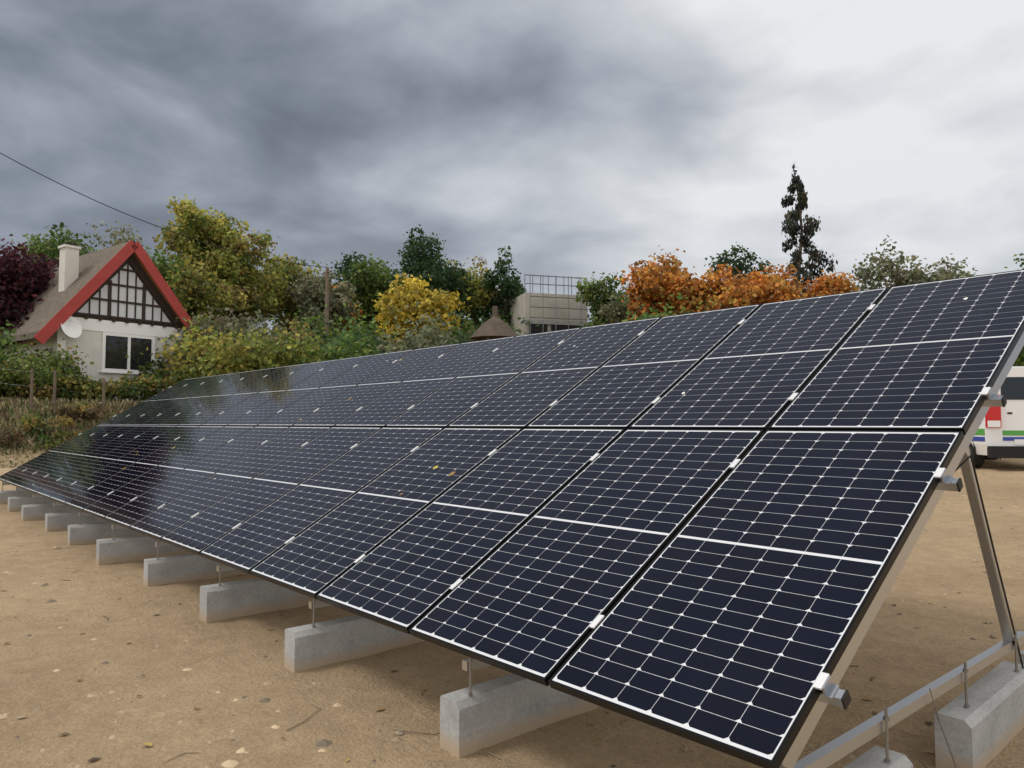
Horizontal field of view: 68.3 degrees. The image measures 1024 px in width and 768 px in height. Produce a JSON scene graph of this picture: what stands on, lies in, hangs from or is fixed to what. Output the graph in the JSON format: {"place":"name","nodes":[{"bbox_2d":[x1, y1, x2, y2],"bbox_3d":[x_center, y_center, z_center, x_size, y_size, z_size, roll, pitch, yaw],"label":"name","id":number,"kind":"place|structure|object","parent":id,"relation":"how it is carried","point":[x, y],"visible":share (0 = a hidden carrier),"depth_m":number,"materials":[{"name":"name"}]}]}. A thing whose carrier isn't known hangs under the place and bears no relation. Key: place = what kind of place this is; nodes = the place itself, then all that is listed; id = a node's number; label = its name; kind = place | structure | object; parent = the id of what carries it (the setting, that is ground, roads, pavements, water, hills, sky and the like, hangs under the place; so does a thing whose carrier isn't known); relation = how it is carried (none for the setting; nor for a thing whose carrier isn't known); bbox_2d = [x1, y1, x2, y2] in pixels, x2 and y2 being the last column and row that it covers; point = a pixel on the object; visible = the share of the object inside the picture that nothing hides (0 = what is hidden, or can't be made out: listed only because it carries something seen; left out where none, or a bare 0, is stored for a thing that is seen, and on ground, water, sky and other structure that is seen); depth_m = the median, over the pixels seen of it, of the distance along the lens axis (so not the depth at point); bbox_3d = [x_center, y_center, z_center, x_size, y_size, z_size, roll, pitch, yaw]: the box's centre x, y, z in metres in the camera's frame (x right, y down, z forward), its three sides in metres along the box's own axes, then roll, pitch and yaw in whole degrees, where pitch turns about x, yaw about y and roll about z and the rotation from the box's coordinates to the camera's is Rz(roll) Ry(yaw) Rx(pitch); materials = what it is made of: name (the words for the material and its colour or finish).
{"place":"outdoors","nodes":[
{"label":"outdoors","id":0,"kind":"place"},
{"bbox_2d":[0,405,1023,767],"bbox_3d":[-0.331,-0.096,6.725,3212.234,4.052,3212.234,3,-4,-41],"label":"ground","id":1,"kind":"structure","parent":0,"point":[898,657],"depth_m":4.62,"materials":[{"name":"beige sand"}]},
{"bbox_2d":[0,382,16,398],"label":"hedge","id":2,"kind":"object","parent":1,"relation":"on","point":[2,392],"visible":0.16,"depth_m":25.20,"materials":[{"name":"green plant"}]},
{"bbox_2d":[0,426,26,449],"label":"bank weeds","id":3,"kind":"object","parent":1,"relation":"on","point":[6,438],"visible":0.96,"depth_m":20.88,"materials":[{"name":"brown plant"}]},
{"bbox_2d":[0,360,30,397],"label":"hedge","id":4,"kind":"object","parent":1,"relation":"on","point":[5,386],"visible":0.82,"depth_m":24.78,"materials":[{"name":"green plant"}]},
{"bbox_2d":[0,375,50,399],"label":"hedge","id":5,"kind":"object","parent":1,"relation":"on","point":[13,392],"visible":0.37,"depth_m":25.03,"materials":[{"name":"green plant"}]},
{"bbox_2d":[1,375,51,397],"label":"hedge","id":6,"kind":"object","parent":1,"relation":"on","point":[36,386],"visible":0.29,"depth_m":25.56,"materials":[{"name":"green plant"}]},
{"bbox_2d":[0,234,58,346],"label":"dark red tree","id":7,"kind":"object","parent":1,"relation":"on","point":[24,282],"visible":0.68,"depth_m":29.74,"materials":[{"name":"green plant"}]},
{"bbox_2d":[17,365,71,402],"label":"hedge","id":8,"kind":"object","parent":1,"relation":"on","point":[47,391],"visible":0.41,"depth_m":24.91,"materials":[{"name":"green plant"}]},
{"bbox_2d":[12,410,80,435],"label":"bank weeds","id":9,"kind":"object","parent":1,"relation":"on","point":[28,424],"visible":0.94,"depth_m":21.90,"materials":[{"name":"green plant"}]},
{"bbox_2d":[0,319,93,400],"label":"shrub","id":10,"kind":"object","parent":1,"relation":"on","point":[23,362],"depth_m":25.87,"materials":[{"name":"green plant"}]},
{"bbox_2d":[33,431,68,441],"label":"bank weeds","id":11,"kind":"object","parent":1,"relation":"on","point":[39,437],"visible":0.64,"depth_m":21.82,"materials":[{"name":"green plant"}]},
{"bbox_2d":[19,342,85,393],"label":"shrub","id":12,"kind":"object","parent":1,"relation":"on","point":[68,348],"depth_m":27.14,"materials":[{"name":"green plant"}]},
{"bbox_2d":[12,222,100,263],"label":"birch tree","id":13,"kind":"object","parent":1,"relation":"on","point":[39,247],"visible":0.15,"depth_m":39.58,"materials":[{"name":"green plant"}]},
{"bbox_2d":[28,362,90,401],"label":"hedge","id":14,"kind":"object","parent":1,"relation":"on","point":[67,380],"visible":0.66,"depth_m":25.48,"materials":[{"name":"green plant"}]},
{"bbox_2d":[40,431,78,448],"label":"bank weeds","id":15,"kind":"object","parent":1,"relation":"on","point":[56,441],"visible":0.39,"depth_m":21.62,"materials":[{"name":"green plant"}]},
{"bbox_2d":[0,397,142,467],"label":"dry grass","id":16,"kind":"structure","parent":1,"relation":"on","point":[14,403],"depth_m":23.10,"materials":[{"name":"plant"}]},
{"bbox_2d":[39,374,115,400],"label":"hedge","id":17,"kind":"object","parent":1,"relation":"on","point":[93,386],"visible":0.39,"depth_m":26.14,"materials":[{"name":"green plant"}]},
{"bbox_2d":[48,401,109,422],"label":"bank weeds","id":18,"kind":"object","parent":1,"relation":"on","point":[62,410],"visible":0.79,"depth_m":22.99,"materials":[{"name":"green plant"}]},
{"bbox_2d":[65,401,92,417],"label":"bank weeds","id":19,"kind":"object","parent":1,"relation":"on","point":[80,404],"visible":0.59,"depth_m":23.24,"materials":[{"name":"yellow plant"}]},
{"bbox_2d":[2,368,164,420],"bbox_3d":[-13.856,0.478,23.736,5.316,2.349,0.378,1,-3,-18],"label":"fence","id":20,"kind":"object","parent":1,"relation":"on","point":[54,389],"visible":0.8,"depth_m":23.66,"materials":[{"name":"brown wood"}]},
{"bbox_2d":[54,399,112,422],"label":"bank weeds","id":21,"kind":"object","parent":1,"relation":"on","point":[99,409],"visible":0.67,"depth_m":23.40,"materials":[{"name":"green plant"}]},
{"bbox_2d":[29,218,142,259],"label":"tree","id":22,"kind":"object","parent":1,"relation":"on","point":[121,233],"visible":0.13,"depth_m":42.73,"materials":[{"name":"green plant"}]},
{"bbox_2d":[58,376,115,399],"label":"hedge","id":23,"kind":"object","parent":1,"relation":"on","point":[86,395],"visible":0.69,"depth_m":25.82,"materials":[{"name":"green plant"}]},
{"bbox_2d":[0,240,207,398],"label":"house","id":24,"kind":"structure","parent":1,"relation":"on","point":[108,309],"depth_m":28.98,"materials":[{"name":"paint"}]},
{"bbox_2d":[92,378,129,399],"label":"hedge","id":25,"kind":"object","parent":1,"relation":"on","point":[119,383],"visible":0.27,"depth_m":26.50,"materials":[{"name":"green plant"}]},
{"bbox_2d":[101,371,156,400],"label":"hedge","id":26,"kind":"object","parent":1,"relation":"on","point":[125,385],"visible":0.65,"depth_m":26.77,"materials":[{"name":"green plant"}]},
{"bbox_2d":[106,369,166,402],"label":"hedge","id":27,"kind":"object","parent":1,"relation":"on","point":[146,394],"visible":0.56,"depth_m":26.88,"materials":[{"name":"green plant"}]},
{"bbox_2d":[119,240,175,290],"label":"tree","id":28,"kind":"object","parent":1,"relation":"on","point":[162,266],"visible":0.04,"depth_m":39.07,"materials":[{"name":"green plant"}]},
{"bbox_2d":[135,371,178,396],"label":"hedge","id":29,"kind":"object","parent":1,"relation":"on","point":[158,389],"visible":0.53,"depth_m":27.13,"materials":[{"name":"green plant"}]},
{"bbox_2d":[0,153,331,342],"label":"utility poles","id":30,"kind":"object","parent":1,"relation":"on","point":[327,272],"visible":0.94,"depth_m":30.09,"materials":[{"name":"brown wood"}]},
{"bbox_2d":[125,343,215,382],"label":"shrub","id":31,"kind":"object","parent":1,"relation":"on","point":[142,368],"visible":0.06,"depth_m":29.33,"materials":[{"name":"green plant"}]},
{"bbox_2d":[167,363,202,387],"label":"hedge","id":32,"kind":"object","parent":1,"relation":"on","point":[175,377],"visible":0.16,"depth_m":26.84,"materials":[{"name":"green plant"}]},
{"bbox_2d":[167,259,242,343],"bbox_3d":[-14.179,-2.357,34.185,4.637,6.898,5.706,1,-3,-19],"label":"yellow green tree","id":33,"kind":"object","parent":1,"relation":"on","point":[188,292],"visible":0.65,"depth_m":33.67,"materials":[{"name":"green plant"}]},
{"bbox_2d":[145,301,275,378],"bbox_3d":[-12.148,-0.850,31.036,5.481,4.962,5.206,1,-3,-15],"label":"shrub","id":34,"kind":"object","parent":1,"relation":"on","point":[232,326],"visible":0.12,"depth_m":30.04,"materials":[{"name":"green plant"}]},
{"bbox_2d":[152,193,291,329],"bbox_3d":[-14.247,-3.984,37.358,6.256,10.204,6.715,0,-3,-6],"label":"yellow green tree","id":35,"kind":"object","parent":1,"relation":"on","point":[238,269],"visible":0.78,"depth_m":36.31,"materials":[{"name":"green plant"}]},
{"bbox_2d":[146,317,322,376],"bbox_3d":[-10.137,-0.788,28.407,5.690,3.705,6.350,3,-4,-41],"label":"shrub","id":36,"kind":"object","parent":1,"relation":"on","point":[212,351],"visible":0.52,"depth_m":27.78,"materials":[{"name":"green plant"}]},
{"bbox_2d":[219,311,338,369],"bbox_3d":[-9.689,-0.747,30.491,5.046,4.391,5.541,3,-4,-41],"label":"shrub","id":37,"kind":"object","parent":1,"relation":"on","point":[265,325],"visible":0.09,"depth_m":29.29,"materials":[{"name":"green plant"}]},
{"bbox_2d":[220,325,357,373],"bbox_3d":[-7.954,-0.128,27.376,5.770,4.108,4.129,-1,-3,25],"label":"shrub","id":38,"kind":"object","parent":1,"relation":"on","point":[314,348],"visible":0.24,"depth_m":26.95,"materials":[{"name":"green plant"}]},
{"bbox_2d":[253,253,326,338],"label":"tree","id":39,"kind":"object","parent":1,"relation":"on","point":[284,269],"visible":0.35,"depth_m":40.95,"materials":[{"name":"green plant"}]},
{"bbox_2d":[284,270,361,334],"bbox_3d":[-9.872,-2.390,39.234,3.931,7.243,5.010,3,-4,-41],"label":"tree","id":40,"kind":"object","parent":1,"relation":"on","point":[309,291],"visible":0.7,"depth_m":38.46,"materials":[{"name":"green plant"}]},
{"bbox_2d":[291,282,362,340],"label":"tree","id":41,"kind":"object","parent":1,"relation":"on","point":[353,315],"visible":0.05,"depth_m":41.00,"materials":[{"name":"green plant"}]},
{"bbox_2d":[283,304,392,353],"bbox_3d":[-7.439,-1.079,31.422,5.692,4.739,5.619,3,-4,-41],"label":"shrub","id":42,"kind":"object","parent":1,"relation":"on","point":[371,325],"visible":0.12,"depth_m":31.40,"materials":[{"name":"green plant"}]},
{"bbox_2d":[301,303,389,363],"bbox_3d":[-5.106,0.000,27.128,5.452,5.512,5.678,1,-3,-11],"label":"shrub","id":43,"kind":"object","parent":1,"relation":"on","point":[332,352],"visible":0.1,"depth_m":25.84,"materials":[{"name":"green plant"}]},
{"bbox_2d":[329,251,402,341],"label":"tree","id":44,"kind":"object","parent":1,"relation":"on","point":[346,263],"visible":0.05,"depth_m":46.13,"materials":[{"name":"green plant"}]},
{"bbox_2d":[341,253,405,338],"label":"tree","id":45,"kind":"object","parent":1,"relation":"on","point":[368,284],"visible":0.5,"depth_m":43.27,"materials":[{"name":"green plant"}]},
{"bbox_2d":[322,316,427,353],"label":"shrub","id":46,"kind":"object","parent":1,"relation":"on","point":[356,326],"visible":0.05,"depth_m":30.39,"materials":[{"name":"green plant"}]},
{"bbox_2d":[371,273,470,347],"bbox_3d":[-4.212,-1.896,33.268,4.052,6.276,3.866,3,-4,-41],"label":"yellow tree","id":47,"kind":"object","parent":1,"relation":"on","point":[411,295],"visible":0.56,"depth_m":32.80,"materials":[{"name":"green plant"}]},
{"bbox_2d":[367,302,474,354],"bbox_3d":[-3.359,-0.186,29.333,5.703,5.886,5.698,3,-4,-41],"label":"shrub","id":48,"kind":"object","parent":1,"relation":"on","point":[434,335],"visible":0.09,"depth_m":28.30,"materials":[{"name":"green plant"}]},
{"bbox_2d":[391,224,480,332],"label":"dark green tree","id":49,"kind":"object","parent":1,"relation":"on","point":[422,262],"visible":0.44,"depth_m":44.84,"materials":[{"name":"green plant"}]},
{"bbox_2d":[382,305,520,347],"bbox_3d":[-2.772,-0.618,32.437,5.755,6.160,5.711,3,-4,-41],"label":"shrub","id":50,"kind":"object","parent":1,"relation":"on","point":[465,327],"visible":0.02,"depth_m":32.27,"materials":[{"name":"green plant"}]},
{"bbox_2d":[443,254,505,336],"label":"tree","id":51,"kind":"object","parent":1,"relation":"on","point":[480,294],"visible":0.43,"depth_m":47.02,"materials":[{"name":"green plant"}]},
{"bbox_2d":[429,310,528,346],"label":"shrub","id":52,"kind":"object","parent":1,"relation":"on","point":[465,338],"visible":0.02,"depth_m":28.41,"materials":[{"name":"green plant"}]},
{"bbox_2d":[441,311,542,343],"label":"shrub","id":53,"kind":"object","parent":1,"relation":"on","point":[518,318],"depth_m":28.79,"materials":[{"name":"green plant"}]},
{"bbox_2d":[470,306,517,341],"bbox_3d":[-0.577,-0.080,25.610,1.687,5.154,1.731,3,-4,-41],"label":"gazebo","id":54,"kind":"object","parent":1,"relation":"on","point":[494,326],"visible":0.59,"depth_m":25.26,"materials":[{"name":"brown wood"}]},
{"bbox_2d":[466,246,526,325],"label":"dark green tree","id":55,"kind":"object","parent":1,"relation":"on","point":[510,287],"visible":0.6,"depth_m":46.46,"materials":[{"name":"green plant"}]},
{"bbox_2d":[0,269,1023,767],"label":"solar array","id":56,"kind":"object","parent":1,"relation":"on","point":[704,527],"visible":1,"depth_m":4.44,"materials":[{"name":"glass"}]},
{"bbox_2d":[0,470,1023,767],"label":"ground stones","id":57,"kind":"object","parent":1,"relation":"on","point":[318,744],"visible":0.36,"depth_m":4.02,"materials":[{"name":"grey stone"}]},
{"bbox_2d":[498,274,593,335],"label":"building","id":58,"kind":"structure","parent":1,"relation":"on","point":[548,312],"depth_m":44.31,"materials":[{"name":"concrete"}]},
{"bbox_2d":[575,271,630,327],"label":"tree","id":59,"kind":"object","parent":1,"relation":"on","point":[590,294],"visible":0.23,"depth_m":40.18,"materials":[{"name":"green plant"}]},
{"bbox_2d":[596,293,654,323],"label":"bush","id":60,"kind":"object","parent":1,"relation":"on","point":[619,309],"visible":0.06,"depth_m":36.77,"materials":[{"name":"green plant"}]},
{"bbox_2d":[596,293,707,321],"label":"shrub","id":61,"kind":"object","parent":1,"relation":"on","point":[656,311],"visible":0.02,"depth_m":27.85,"materials":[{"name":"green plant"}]},
{"bbox_2d":[610,245,705,322],"bbox_3d":[7.700,-2.134,36.301,5.587,9.252,5.012,0,-3,1],"label":"orange tree","id":62,"kind":"object","parent":1,"relation":"on","point":[651,288],"visible":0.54,"depth_m":35.63,"materials":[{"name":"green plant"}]},
{"bbox_2d":[634,301,709,317],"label":"shrub","id":63,"kind":"object","parent":1,"relation":"on","point":[684,310],"depth_m":33.54,"materials":[{"name":"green plant"}]},
{"bbox_2d":[670,263,769,314],"bbox_3d":[9.791,-1.645,35.322,4.482,8.166,5.195,3,-4,-41],"label":"orange tree","id":64,"kind":"object","parent":1,"relation":"on","point":[727,292],"visible":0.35,"depth_m":34.68,"materials":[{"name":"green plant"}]},
{"bbox_2d":[704,242,772,281],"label":"green tree","id":65,"kind":"object","parent":1,"relation":"on","point":[740,265],"visible":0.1,"depth_m":42.86,"materials":[{"name":"green plant"}]},
{"bbox_2d":[737,262,843,304],"bbox_3d":[12.677,-1.791,36.341,5.186,8.250,5.913,1,-3,-21],"label":"orange tree","id":66,"kind":"object","parent":1,"relation":"on","point":[780,288],"visible":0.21,"depth_m":35.29,"materials":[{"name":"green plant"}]},
{"bbox_2d":[775,161,837,292],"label":"tall spruce tree","id":67,"kind":"object","parent":1,"relation":"on","point":[793,228],"visible":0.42,"depth_m":46.45,"materials":[{"name":"green plant"}]},
{"bbox_2d":[795,268,863,298],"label":"orange tree","id":68,"kind":"object","parent":1,"relation":"on","point":[834,284],"visible":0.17,"depth_m":37.05,"materials":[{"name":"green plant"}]},
{"bbox_2d":[852,235,959,290],"bbox_3d":[18.447,-2.481,35.560,5.695,8.885,4.479,3,-4,-41],"label":"olive tree","id":69,"kind":"object","parent":1,"relation":"on","point":[915,275],"visible":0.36,"depth_m":35.30,"materials":[{"name":"green plant"}]},
{"bbox_2d":[890,253,977,283],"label":"olive tree","id":70,"kind":"object","parent":1,"relation":"on","point":[963,273],"visible":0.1,"depth_m":38.71,"materials":[{"name":"green plant"}]},
{"bbox_2d":[968,366,1023,467],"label":"van","id":71,"kind":"object","parent":1,"relation":"on","point":[999,433],"visible":0.35,"depth_m":16.64,"materials":[{"name":"paint"}]},
{"bbox_2d":[1004,253,1023,269],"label":"tree","id":72,"kind":"object","parent":1,"relation":"on","point":[1018,260],"visible":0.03,"depth_m":39.44,"materials":[{"name":"green plant"}]},
{"bbox_2d":[1013,346,1023,366],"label":"shrub","id":73,"kind":"object","parent":1,"relation":"on","point":[1019,359],"visible":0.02,"depth_m":27.96,"materials":[{"name":"green plant"}]},
{"bbox_2d":[0,0,1023,349],"label":"sky","id":74,"kind":"structure","parent":0,"point":[581,138],"materials":[{"name":"grey"}]}
]}

